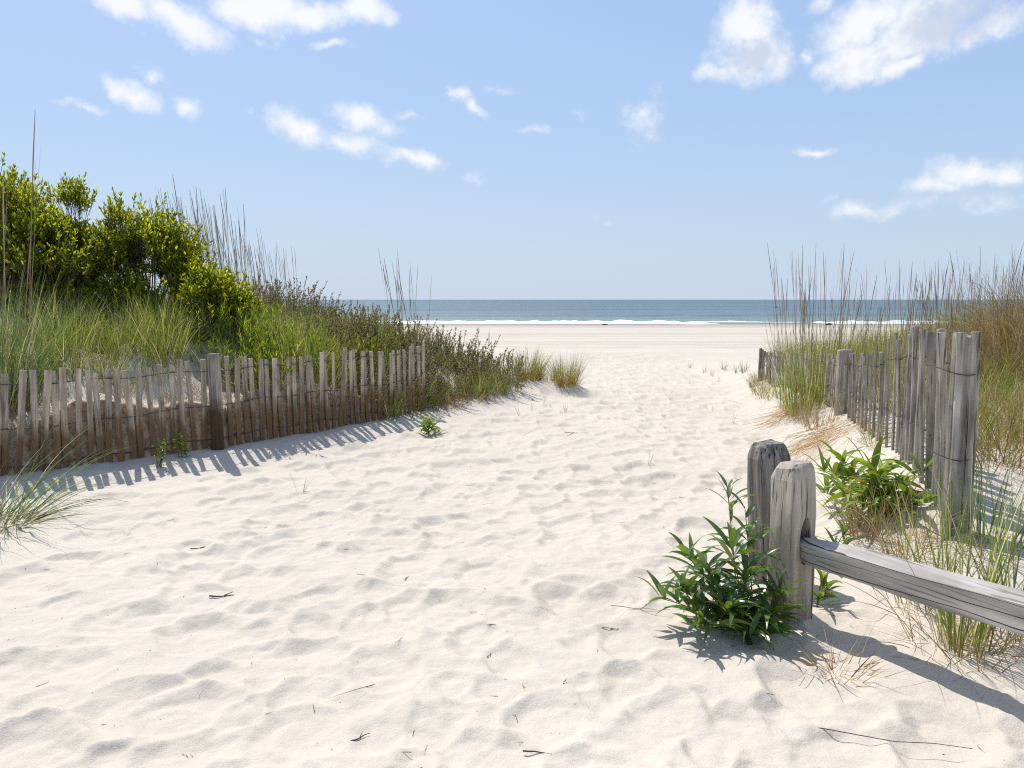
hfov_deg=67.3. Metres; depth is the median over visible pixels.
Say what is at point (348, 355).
leafy herb
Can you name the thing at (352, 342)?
dune scrub
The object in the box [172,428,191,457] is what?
weed
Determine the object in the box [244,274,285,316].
dune scrub
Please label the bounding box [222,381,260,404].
dead grass tuft
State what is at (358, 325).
dune scrub
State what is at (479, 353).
dune scrub
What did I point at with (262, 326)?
beach grass tuft
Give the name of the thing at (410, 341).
dune scrub
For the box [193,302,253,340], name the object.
beach grass tuft
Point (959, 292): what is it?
grass clump
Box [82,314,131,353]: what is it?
beach grass tuft
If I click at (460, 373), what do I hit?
dune scrub
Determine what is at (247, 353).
leafy herb
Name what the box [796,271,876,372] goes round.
grass clump
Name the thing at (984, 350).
brown grass tussock
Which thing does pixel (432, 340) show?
dune scrub
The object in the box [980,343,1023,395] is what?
pale grass tuft
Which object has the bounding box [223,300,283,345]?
leafy herb
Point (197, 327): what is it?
leafy herb
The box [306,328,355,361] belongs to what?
beach grass tuft
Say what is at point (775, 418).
straw mat
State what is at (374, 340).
leafy herb
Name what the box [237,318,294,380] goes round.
leafy herb
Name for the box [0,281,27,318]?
beach grass tuft
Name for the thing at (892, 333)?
grass clump
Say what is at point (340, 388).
dead grass tuft
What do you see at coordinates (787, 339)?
grass clump
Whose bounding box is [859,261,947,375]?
grass clump
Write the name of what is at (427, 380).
dune scrub
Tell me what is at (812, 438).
dry grass
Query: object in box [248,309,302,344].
beach grass tuft
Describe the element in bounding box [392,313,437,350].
dune scrub
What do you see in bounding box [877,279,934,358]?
grass clump
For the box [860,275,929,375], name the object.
grass clump
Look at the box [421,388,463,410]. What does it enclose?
dead grass tuft
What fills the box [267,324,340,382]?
beach grass tuft
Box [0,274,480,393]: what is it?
dune grass
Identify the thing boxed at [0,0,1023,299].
sky
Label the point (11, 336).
beach grass tuft
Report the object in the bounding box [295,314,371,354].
dune scrub
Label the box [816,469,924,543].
dry grass tuft
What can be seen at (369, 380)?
dune scrub
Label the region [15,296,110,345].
beach grass tuft
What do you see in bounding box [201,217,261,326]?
grass clump
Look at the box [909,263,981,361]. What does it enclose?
grass clump
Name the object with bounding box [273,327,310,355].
leafy herb
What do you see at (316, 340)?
dune scrub
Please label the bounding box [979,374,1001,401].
pale grass tuft
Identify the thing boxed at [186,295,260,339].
beach grass tuft
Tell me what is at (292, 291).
dune scrub
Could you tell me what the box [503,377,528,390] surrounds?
dead grass tuft
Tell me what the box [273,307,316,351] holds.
beach grass tuft
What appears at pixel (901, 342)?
grass clump
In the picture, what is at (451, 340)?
dune scrub
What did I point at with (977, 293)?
grass clump
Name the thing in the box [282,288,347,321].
dune scrub
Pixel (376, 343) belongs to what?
leafy herb
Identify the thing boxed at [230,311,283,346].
beach grass tuft
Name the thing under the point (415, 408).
dead grass tuft
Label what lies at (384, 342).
dune scrub
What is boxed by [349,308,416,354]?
dune scrub
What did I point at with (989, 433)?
pale grass tuft
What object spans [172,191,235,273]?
grass clump
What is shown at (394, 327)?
dune scrub
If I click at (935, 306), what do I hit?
grass clump
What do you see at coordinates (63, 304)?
beach grass tuft
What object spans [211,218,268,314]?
grass clump
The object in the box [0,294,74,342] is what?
beach grass tuft
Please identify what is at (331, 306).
dune scrub
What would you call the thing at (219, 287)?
bayberry shrub
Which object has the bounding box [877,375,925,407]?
pale grass tuft
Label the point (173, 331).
beach grass tuft
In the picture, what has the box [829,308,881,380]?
grass clump
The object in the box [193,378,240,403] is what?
dead grass tuft
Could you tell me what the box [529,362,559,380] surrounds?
grass tuft
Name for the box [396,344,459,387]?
dune scrub
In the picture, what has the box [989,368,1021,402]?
pale grass tuft
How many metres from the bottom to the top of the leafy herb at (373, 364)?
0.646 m
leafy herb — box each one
[101,301,143,342]
[145,300,180,334]
[159,296,193,339]
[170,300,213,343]
[172,303,222,348]
[183,332,218,365]
[198,298,247,347]
[217,340,277,394]
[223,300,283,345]
[234,340,269,378]
[235,323,300,391]
[237,304,322,369]
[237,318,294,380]
[248,331,290,366]
[259,316,301,348]
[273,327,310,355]
[285,323,335,373]
[309,329,360,382]
[312,345,360,382]
[330,342,375,373]
[348,332,391,381]
[355,345,388,386]
[356,333,383,353]
[374,345,406,387]
[375,331,397,352]
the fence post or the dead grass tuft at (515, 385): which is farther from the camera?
the dead grass tuft at (515, 385)
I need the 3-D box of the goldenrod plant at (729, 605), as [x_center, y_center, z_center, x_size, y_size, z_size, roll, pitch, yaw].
[1.036,0.883,3.771,0.840,0.803,0.737,0,6,0]
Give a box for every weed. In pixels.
[152,437,169,467]
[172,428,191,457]
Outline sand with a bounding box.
[0,316,1023,767]
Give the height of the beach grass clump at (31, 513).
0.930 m
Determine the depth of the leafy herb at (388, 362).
10.77 m
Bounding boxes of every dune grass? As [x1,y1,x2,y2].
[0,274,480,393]
[752,308,1023,460]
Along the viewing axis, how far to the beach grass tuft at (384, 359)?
10.54 m
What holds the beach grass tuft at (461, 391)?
on the sand
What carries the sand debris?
on the sand
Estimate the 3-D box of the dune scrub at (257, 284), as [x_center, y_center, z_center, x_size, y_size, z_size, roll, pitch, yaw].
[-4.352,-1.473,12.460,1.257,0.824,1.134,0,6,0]
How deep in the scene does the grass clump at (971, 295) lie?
11.33 m
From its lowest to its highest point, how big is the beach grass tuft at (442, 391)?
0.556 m
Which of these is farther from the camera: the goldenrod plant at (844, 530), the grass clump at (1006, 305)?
the grass clump at (1006, 305)
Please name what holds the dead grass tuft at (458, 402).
on the sand
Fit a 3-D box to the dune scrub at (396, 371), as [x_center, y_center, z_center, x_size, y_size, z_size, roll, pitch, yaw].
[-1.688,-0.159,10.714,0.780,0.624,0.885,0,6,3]
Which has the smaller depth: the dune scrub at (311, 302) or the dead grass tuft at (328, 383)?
the dead grass tuft at (328, 383)
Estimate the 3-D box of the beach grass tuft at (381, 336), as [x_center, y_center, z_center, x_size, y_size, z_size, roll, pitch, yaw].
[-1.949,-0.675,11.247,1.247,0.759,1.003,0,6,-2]
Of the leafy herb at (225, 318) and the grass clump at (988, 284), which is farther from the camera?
the grass clump at (988, 284)
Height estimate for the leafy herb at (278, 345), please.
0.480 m
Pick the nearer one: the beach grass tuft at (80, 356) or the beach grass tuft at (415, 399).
the beach grass tuft at (80, 356)
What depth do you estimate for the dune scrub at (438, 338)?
12.77 m
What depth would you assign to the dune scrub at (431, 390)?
10.57 m
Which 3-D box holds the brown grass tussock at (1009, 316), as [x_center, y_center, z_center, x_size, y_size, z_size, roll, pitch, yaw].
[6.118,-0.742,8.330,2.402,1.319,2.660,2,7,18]
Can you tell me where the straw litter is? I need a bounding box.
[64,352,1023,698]
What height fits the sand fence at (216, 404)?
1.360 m
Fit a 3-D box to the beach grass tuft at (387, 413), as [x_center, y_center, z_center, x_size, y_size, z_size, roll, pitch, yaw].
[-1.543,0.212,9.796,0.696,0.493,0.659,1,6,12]
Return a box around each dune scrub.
[233,268,285,299]
[240,276,261,300]
[240,278,312,313]
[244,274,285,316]
[250,285,293,316]
[261,274,318,316]
[263,280,327,319]
[271,301,355,350]
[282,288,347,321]
[282,326,340,363]
[286,307,355,344]
[289,295,326,323]
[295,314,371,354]
[296,330,355,370]
[303,293,360,324]
[305,306,379,351]
[309,297,344,318]
[309,304,383,328]
[310,303,356,323]
[313,304,396,336]
[315,326,389,365]
[317,334,386,384]
[329,299,378,343]
[338,313,405,358]
[340,358,396,398]
[341,306,402,342]
[346,305,407,340]
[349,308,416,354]
[356,359,431,408]
[367,351,407,392]
[369,316,438,363]
[370,323,448,375]
[374,316,409,343]
[390,342,469,400]
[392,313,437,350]
[394,330,447,366]
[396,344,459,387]
[396,367,449,407]
[403,325,447,358]
[410,328,461,356]
[418,324,458,359]
[421,368,465,404]
[425,336,476,365]
[429,358,477,395]
[432,327,488,374]
[445,341,511,387]
[452,335,500,377]
[455,342,507,374]
[458,343,490,367]
[461,358,508,391]
[464,361,503,383]
[473,348,522,381]
[477,364,517,391]
[479,351,539,389]
[495,354,526,379]
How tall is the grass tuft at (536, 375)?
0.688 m
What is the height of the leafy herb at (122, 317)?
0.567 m
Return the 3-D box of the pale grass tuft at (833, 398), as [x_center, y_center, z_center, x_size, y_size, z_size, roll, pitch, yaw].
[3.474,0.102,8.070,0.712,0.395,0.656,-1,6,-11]
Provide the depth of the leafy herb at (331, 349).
9.77 m
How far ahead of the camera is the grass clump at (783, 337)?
13.55 m
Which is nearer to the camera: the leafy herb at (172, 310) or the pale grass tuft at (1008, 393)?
the pale grass tuft at (1008, 393)
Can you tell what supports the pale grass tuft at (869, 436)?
on the sand
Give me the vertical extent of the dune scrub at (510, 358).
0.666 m
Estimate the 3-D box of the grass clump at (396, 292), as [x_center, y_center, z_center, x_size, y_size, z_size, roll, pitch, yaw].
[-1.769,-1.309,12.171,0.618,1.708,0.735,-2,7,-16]
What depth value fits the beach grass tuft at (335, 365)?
9.64 m
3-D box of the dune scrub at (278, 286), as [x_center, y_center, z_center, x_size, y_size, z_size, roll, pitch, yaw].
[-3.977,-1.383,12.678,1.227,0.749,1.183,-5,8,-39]
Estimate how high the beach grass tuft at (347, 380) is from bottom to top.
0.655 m
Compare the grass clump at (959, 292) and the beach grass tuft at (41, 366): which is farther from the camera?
the grass clump at (959, 292)
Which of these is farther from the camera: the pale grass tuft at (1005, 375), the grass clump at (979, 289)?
the grass clump at (979, 289)
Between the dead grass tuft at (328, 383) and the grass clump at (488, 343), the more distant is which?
the grass clump at (488, 343)
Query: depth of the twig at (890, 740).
2.79 m
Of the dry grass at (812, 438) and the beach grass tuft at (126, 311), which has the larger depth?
the beach grass tuft at (126, 311)
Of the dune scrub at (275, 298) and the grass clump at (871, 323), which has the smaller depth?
the dune scrub at (275, 298)
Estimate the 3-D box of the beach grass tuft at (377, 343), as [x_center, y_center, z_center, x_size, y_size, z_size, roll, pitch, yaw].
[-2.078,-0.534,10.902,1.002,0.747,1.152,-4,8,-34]
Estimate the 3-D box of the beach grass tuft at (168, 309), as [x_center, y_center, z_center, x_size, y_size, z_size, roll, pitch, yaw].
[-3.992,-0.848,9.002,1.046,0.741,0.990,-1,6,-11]
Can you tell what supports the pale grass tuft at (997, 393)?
on the sand
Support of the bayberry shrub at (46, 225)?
on the sand
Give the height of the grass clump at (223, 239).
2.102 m
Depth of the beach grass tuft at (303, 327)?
10.34 m
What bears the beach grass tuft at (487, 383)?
on the sand
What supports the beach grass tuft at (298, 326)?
on the sand
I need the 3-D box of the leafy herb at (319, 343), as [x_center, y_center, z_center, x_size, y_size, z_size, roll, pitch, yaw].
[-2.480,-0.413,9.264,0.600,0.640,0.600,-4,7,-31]
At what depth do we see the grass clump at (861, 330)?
11.14 m
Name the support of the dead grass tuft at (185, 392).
on the sand
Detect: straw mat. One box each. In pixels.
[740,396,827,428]
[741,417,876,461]
[743,396,813,433]
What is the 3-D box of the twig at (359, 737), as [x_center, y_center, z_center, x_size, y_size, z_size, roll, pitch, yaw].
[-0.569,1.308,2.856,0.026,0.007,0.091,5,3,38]
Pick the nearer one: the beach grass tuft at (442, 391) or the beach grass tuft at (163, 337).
the beach grass tuft at (163, 337)
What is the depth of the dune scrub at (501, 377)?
12.03 m
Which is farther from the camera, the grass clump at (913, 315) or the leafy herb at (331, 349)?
the grass clump at (913, 315)
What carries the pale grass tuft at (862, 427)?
on the sand
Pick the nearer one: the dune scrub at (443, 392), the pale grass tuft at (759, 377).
the dune scrub at (443, 392)
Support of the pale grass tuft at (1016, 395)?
on the sand
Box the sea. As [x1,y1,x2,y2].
[268,300,1023,323]
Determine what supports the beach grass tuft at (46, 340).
on the sand
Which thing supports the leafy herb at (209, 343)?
on the sand
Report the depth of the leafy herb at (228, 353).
8.34 m
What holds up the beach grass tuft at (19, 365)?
on the sand
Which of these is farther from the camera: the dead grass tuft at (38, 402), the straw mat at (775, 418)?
the straw mat at (775, 418)
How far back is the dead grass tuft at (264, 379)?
8.34 m
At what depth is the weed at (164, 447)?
7.21 m
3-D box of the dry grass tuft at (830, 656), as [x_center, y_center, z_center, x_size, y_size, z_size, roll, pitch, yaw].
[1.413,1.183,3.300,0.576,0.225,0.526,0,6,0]
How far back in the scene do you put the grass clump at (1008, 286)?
8.94 m
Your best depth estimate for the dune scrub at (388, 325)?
11.08 m
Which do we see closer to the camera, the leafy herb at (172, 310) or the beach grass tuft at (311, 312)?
the leafy herb at (172, 310)
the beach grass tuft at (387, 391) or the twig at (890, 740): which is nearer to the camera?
the twig at (890, 740)
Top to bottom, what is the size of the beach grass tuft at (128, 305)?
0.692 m
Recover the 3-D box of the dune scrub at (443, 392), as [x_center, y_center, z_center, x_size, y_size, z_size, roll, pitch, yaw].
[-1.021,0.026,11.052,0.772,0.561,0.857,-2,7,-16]
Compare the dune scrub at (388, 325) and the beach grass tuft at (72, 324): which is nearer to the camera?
the beach grass tuft at (72, 324)
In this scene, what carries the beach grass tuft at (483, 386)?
on the sand
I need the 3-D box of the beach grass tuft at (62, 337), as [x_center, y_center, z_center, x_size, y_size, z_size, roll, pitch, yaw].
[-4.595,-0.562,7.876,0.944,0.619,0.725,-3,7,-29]
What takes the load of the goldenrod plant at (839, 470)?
on the sand
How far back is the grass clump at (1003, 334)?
7.76 m
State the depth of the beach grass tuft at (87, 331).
8.01 m
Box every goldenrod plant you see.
[413,414,444,433]
[635,472,812,652]
[801,439,868,499]
[813,568,843,606]
[815,519,862,544]
[818,435,941,527]
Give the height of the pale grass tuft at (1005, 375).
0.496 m
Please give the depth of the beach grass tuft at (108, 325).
8.54 m
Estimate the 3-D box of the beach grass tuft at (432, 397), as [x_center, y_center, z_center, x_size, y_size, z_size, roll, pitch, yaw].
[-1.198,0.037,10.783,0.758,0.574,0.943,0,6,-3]
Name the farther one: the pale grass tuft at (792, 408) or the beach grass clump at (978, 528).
the pale grass tuft at (792, 408)
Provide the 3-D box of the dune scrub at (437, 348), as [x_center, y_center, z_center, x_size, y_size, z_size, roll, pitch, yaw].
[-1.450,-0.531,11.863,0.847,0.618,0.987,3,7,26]
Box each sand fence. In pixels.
[0,343,424,475]
[757,325,980,539]
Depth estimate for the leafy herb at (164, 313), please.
8.97 m
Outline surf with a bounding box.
[379,320,972,323]
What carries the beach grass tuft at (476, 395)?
on the sand
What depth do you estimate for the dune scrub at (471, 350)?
13.76 m
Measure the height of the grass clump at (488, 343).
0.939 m
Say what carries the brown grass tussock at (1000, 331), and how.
on the sand
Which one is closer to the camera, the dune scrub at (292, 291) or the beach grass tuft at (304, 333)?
the beach grass tuft at (304, 333)
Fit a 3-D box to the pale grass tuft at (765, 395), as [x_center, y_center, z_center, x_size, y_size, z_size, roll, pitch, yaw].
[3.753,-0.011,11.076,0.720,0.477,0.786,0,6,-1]
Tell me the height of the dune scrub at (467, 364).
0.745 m
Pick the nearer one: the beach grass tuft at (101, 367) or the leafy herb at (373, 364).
the beach grass tuft at (101, 367)
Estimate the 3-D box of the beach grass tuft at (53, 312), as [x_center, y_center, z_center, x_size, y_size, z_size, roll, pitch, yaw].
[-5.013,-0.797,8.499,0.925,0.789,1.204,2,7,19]
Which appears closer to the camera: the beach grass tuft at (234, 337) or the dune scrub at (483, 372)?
the beach grass tuft at (234, 337)
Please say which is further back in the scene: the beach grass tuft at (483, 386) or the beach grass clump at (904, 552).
the beach grass tuft at (483, 386)
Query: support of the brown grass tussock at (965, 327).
on the sand
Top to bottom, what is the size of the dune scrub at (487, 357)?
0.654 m
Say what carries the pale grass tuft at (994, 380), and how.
on the sand
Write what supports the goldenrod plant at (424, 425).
on the sand
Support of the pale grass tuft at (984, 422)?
on the sand
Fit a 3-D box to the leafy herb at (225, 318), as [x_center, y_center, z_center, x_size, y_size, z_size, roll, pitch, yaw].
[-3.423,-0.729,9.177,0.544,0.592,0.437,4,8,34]
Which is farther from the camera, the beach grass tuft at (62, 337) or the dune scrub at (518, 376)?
the dune scrub at (518, 376)
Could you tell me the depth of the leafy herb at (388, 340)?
11.29 m
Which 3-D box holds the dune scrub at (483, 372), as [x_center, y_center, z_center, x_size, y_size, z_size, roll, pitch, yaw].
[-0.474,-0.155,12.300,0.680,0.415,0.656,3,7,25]
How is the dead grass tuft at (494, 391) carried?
on the sand
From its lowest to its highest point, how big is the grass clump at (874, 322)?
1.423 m
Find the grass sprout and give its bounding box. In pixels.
[738,359,750,373]
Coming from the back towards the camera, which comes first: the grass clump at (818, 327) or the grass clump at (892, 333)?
the grass clump at (892, 333)
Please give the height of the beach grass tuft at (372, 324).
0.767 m
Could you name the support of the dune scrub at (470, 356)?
on the sand
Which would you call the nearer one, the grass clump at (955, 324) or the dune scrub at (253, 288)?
the grass clump at (955, 324)
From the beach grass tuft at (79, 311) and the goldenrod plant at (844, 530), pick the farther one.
the beach grass tuft at (79, 311)
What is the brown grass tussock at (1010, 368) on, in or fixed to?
on the sand
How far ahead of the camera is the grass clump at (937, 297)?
13.29 m
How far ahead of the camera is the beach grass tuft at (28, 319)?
8.00 m
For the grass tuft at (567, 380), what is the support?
on the sand
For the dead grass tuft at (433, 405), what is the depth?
10.33 m
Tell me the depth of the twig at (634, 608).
3.98 m
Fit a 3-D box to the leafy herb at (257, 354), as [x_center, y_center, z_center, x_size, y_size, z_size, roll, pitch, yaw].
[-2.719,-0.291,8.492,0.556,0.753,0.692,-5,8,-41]
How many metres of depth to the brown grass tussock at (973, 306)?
9.54 m
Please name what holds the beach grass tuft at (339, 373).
on the sand
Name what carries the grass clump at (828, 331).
on the sand
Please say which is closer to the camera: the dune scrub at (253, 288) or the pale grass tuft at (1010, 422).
the pale grass tuft at (1010, 422)
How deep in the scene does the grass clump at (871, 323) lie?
13.64 m
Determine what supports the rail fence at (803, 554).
on the sand
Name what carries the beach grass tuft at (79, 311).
on the sand
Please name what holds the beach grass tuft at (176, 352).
on the sand
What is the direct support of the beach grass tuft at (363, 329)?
on the sand
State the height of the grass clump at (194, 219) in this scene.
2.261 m
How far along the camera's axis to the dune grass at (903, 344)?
8.90 m
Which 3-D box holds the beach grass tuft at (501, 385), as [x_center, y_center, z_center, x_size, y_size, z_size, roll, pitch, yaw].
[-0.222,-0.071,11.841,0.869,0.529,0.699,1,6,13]
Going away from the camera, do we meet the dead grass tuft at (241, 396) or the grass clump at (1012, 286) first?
the dead grass tuft at (241, 396)
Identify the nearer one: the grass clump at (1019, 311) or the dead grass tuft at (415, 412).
the grass clump at (1019, 311)
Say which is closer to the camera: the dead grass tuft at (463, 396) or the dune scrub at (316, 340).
the dune scrub at (316, 340)
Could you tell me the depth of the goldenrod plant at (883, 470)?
4.89 m
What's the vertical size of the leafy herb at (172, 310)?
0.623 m
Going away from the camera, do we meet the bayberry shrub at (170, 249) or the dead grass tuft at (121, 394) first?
the dead grass tuft at (121, 394)
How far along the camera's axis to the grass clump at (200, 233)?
10.53 m
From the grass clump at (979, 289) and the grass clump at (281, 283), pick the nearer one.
the grass clump at (979, 289)
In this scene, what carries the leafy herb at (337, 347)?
on the sand
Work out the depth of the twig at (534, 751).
2.77 m
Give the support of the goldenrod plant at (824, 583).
on the sand
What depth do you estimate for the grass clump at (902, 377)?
7.72 m
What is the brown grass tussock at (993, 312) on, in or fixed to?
on the sand
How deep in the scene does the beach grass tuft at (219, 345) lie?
8.72 m
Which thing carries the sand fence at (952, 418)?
on the sand
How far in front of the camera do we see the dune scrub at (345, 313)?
12.12 m
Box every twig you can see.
[209,592,232,596]
[350,733,369,740]
[523,750,550,753]
[611,600,656,609]
[820,728,972,748]
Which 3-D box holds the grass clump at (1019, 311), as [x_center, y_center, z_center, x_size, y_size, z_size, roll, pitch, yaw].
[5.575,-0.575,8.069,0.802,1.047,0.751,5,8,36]
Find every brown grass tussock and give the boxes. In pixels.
[886,255,1023,346]
[888,280,1023,346]
[888,309,1022,368]
[900,291,1023,381]
[916,260,1023,327]
[926,306,1023,388]
[927,271,1023,376]
[932,267,1023,356]
[959,276,1023,358]
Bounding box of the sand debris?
[7,405,975,767]
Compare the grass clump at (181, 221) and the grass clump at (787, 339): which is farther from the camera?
the grass clump at (787, 339)
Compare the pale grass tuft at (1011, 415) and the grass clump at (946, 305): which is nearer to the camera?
the pale grass tuft at (1011, 415)
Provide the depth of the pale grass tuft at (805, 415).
8.44 m
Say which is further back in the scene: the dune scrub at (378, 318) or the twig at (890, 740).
the dune scrub at (378, 318)
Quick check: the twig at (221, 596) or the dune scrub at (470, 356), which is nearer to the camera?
the twig at (221, 596)
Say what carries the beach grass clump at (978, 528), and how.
on the sand
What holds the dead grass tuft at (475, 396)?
on the sand
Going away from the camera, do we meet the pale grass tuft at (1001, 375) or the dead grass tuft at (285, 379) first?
the pale grass tuft at (1001, 375)
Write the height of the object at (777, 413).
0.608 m
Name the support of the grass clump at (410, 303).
on the sand
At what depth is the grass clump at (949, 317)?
8.25 m
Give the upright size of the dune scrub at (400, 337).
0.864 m
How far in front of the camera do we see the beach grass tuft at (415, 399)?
10.35 m
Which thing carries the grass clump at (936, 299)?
on the sand
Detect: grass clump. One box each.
[0,117,111,417]
[0,424,140,539]
[138,188,203,309]
[152,199,211,304]
[158,174,221,270]
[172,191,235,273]
[175,193,245,278]
[196,204,249,284]
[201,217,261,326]
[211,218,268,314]
[238,228,285,318]
[254,247,309,322]
[378,249,417,340]
[392,264,431,362]
[475,335,495,371]
[763,295,806,357]
[764,243,872,411]
[764,302,817,365]
[789,288,842,355]
[793,283,864,371]
[794,282,853,360]
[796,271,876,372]
[805,303,852,354]
[826,462,1014,620]
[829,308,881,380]
[830,288,889,358]
[842,300,892,349]
[849,271,911,352]
[851,432,1023,701]
[854,289,887,344]
[856,304,890,382]
[857,282,943,393]
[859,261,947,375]
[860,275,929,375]
[864,269,948,401]
[871,263,935,339]
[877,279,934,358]
[888,289,937,356]
[894,267,1008,385]
[898,453,1023,649]
[903,417,1023,562]
[907,262,963,337]
[907,266,985,344]
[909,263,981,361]
[912,259,964,330]
[918,295,951,367]
[920,265,978,329]
[926,273,1022,395]
[935,281,999,387]
[941,267,996,330]
[947,246,1018,337]
[950,243,1023,330]
[959,252,1022,326]
[970,252,1023,359]
[974,257,1020,318]
[982,278,1023,318]
[984,262,1021,335]
[984,280,1023,374]
[994,256,1023,310]
[1012,286,1023,359]
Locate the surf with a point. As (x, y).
(566, 322)
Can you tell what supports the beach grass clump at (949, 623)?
on the sand
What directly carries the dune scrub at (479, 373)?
on the sand
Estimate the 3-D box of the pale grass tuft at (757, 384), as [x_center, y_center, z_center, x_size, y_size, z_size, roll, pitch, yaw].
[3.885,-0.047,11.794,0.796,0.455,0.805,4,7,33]
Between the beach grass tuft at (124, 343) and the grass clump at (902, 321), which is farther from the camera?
the grass clump at (902, 321)
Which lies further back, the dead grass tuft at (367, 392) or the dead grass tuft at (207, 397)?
the dead grass tuft at (367, 392)
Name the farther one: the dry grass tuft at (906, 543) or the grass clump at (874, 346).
the grass clump at (874, 346)
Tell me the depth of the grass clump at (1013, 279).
11.35 m
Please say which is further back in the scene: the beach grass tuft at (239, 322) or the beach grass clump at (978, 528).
the beach grass tuft at (239, 322)
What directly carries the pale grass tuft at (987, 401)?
on the sand
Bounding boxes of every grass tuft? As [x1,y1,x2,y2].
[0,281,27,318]
[0,286,68,347]
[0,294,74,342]
[0,304,93,367]
[0,313,24,357]
[0,329,55,400]
[4,341,72,391]
[7,280,85,323]
[8,399,39,418]
[10,305,110,359]
[10,383,67,411]
[12,281,114,343]
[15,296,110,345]
[26,280,119,327]
[28,287,119,357]
[30,285,101,325]
[30,327,117,380]
[35,303,106,350]
[43,291,107,341]
[64,291,144,353]
[70,305,141,351]
[73,300,158,360]
[76,335,138,384]
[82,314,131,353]
[94,285,166,331]
[98,281,169,326]
[98,376,135,400]
[105,299,197,357]
[109,286,199,337]
[110,314,161,352]
[121,291,210,336]
[124,288,192,342]
[124,298,210,353]
[124,307,215,367]
[133,390,177,409]
[155,379,200,401]
[164,298,219,341]
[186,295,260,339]
[189,327,271,381]
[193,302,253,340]
[193,303,266,350]
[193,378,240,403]
[196,298,276,343]
[205,301,301,356]
[211,331,272,370]
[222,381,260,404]
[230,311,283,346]
[233,369,285,387]
[236,313,321,373]
[245,306,305,356]
[247,341,292,381]
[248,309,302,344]
[254,359,303,388]
[267,315,309,349]
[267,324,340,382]
[272,315,328,363]
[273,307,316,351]
[278,316,329,342]
[279,315,329,359]
[288,297,338,327]
[296,322,357,376]
[301,335,368,389]
[304,368,347,395]
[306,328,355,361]
[311,337,358,385]
[327,350,374,394]
[329,372,359,396]
[339,372,390,400]
[340,308,399,335]
[340,313,380,343]
[344,322,393,360]
[350,315,403,353]
[350,343,401,386]
[368,366,405,402]
[375,385,412,419]
[389,394,438,418]
[396,385,429,409]
[402,396,424,414]
[406,376,444,406]
[407,388,446,413]
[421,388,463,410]
[425,368,462,404]
[439,391,475,407]
[440,370,471,400]
[440,378,489,403]
[440,392,468,409]
[451,372,487,398]
[454,383,495,403]
[459,368,506,399]
[466,360,505,395]
[475,374,505,400]
[486,362,519,395]
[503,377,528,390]
[505,344,561,380]
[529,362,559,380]
[537,350,590,386]
[741,368,775,395]
[744,371,790,400]
[747,369,769,386]
[767,384,826,419]
[774,624,913,692]
[788,399,830,424]
[790,390,845,429]
[815,379,878,412]
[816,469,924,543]
[824,473,1008,561]
[842,403,891,434]
[856,418,895,446]
[859,372,947,416]
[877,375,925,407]
[925,354,1009,388]
[925,363,1023,428]
[925,389,1004,439]
[925,396,1023,477]
[947,350,1017,403]
[948,392,1021,435]
[976,382,1023,465]
[976,391,1022,450]
[978,364,1023,411]
[979,353,1022,395]
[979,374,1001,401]
[979,391,1023,447]
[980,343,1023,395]
[983,376,1023,426]
[985,369,1023,413]
[987,379,1023,439]
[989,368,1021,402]
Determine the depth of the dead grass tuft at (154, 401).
7.55 m
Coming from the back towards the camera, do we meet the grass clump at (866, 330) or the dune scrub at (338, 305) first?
the grass clump at (866, 330)
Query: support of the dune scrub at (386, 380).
on the sand
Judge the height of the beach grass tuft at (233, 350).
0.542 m
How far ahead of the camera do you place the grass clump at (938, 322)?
9.67 m
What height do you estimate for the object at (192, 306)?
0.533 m
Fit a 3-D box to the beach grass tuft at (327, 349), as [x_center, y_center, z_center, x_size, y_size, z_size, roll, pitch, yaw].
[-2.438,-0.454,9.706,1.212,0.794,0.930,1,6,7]
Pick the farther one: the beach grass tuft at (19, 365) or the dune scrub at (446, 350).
the dune scrub at (446, 350)
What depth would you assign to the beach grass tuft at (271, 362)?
8.59 m
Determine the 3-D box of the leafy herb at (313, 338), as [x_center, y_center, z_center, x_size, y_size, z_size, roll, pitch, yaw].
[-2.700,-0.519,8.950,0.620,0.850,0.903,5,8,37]
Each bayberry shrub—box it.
[0,152,127,316]
[7,172,132,323]
[40,187,222,331]
[171,251,263,341]
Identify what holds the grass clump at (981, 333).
on the sand
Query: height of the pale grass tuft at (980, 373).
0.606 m
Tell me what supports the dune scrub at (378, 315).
on the sand
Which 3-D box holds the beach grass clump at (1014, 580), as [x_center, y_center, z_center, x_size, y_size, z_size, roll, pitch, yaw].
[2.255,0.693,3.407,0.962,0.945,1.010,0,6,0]
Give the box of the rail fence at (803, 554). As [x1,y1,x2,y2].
[767,460,1023,635]
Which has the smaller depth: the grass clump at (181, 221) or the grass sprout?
the grass clump at (181, 221)
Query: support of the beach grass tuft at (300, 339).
on the sand
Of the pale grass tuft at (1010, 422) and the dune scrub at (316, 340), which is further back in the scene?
the dune scrub at (316, 340)
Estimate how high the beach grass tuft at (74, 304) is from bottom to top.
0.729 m
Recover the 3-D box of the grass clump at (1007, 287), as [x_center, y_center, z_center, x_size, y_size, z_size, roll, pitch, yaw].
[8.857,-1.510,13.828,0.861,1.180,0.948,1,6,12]
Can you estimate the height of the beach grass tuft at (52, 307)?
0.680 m
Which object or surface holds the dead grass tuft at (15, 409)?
on the sand
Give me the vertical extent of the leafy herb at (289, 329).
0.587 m
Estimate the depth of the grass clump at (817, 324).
11.77 m
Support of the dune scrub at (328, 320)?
on the sand

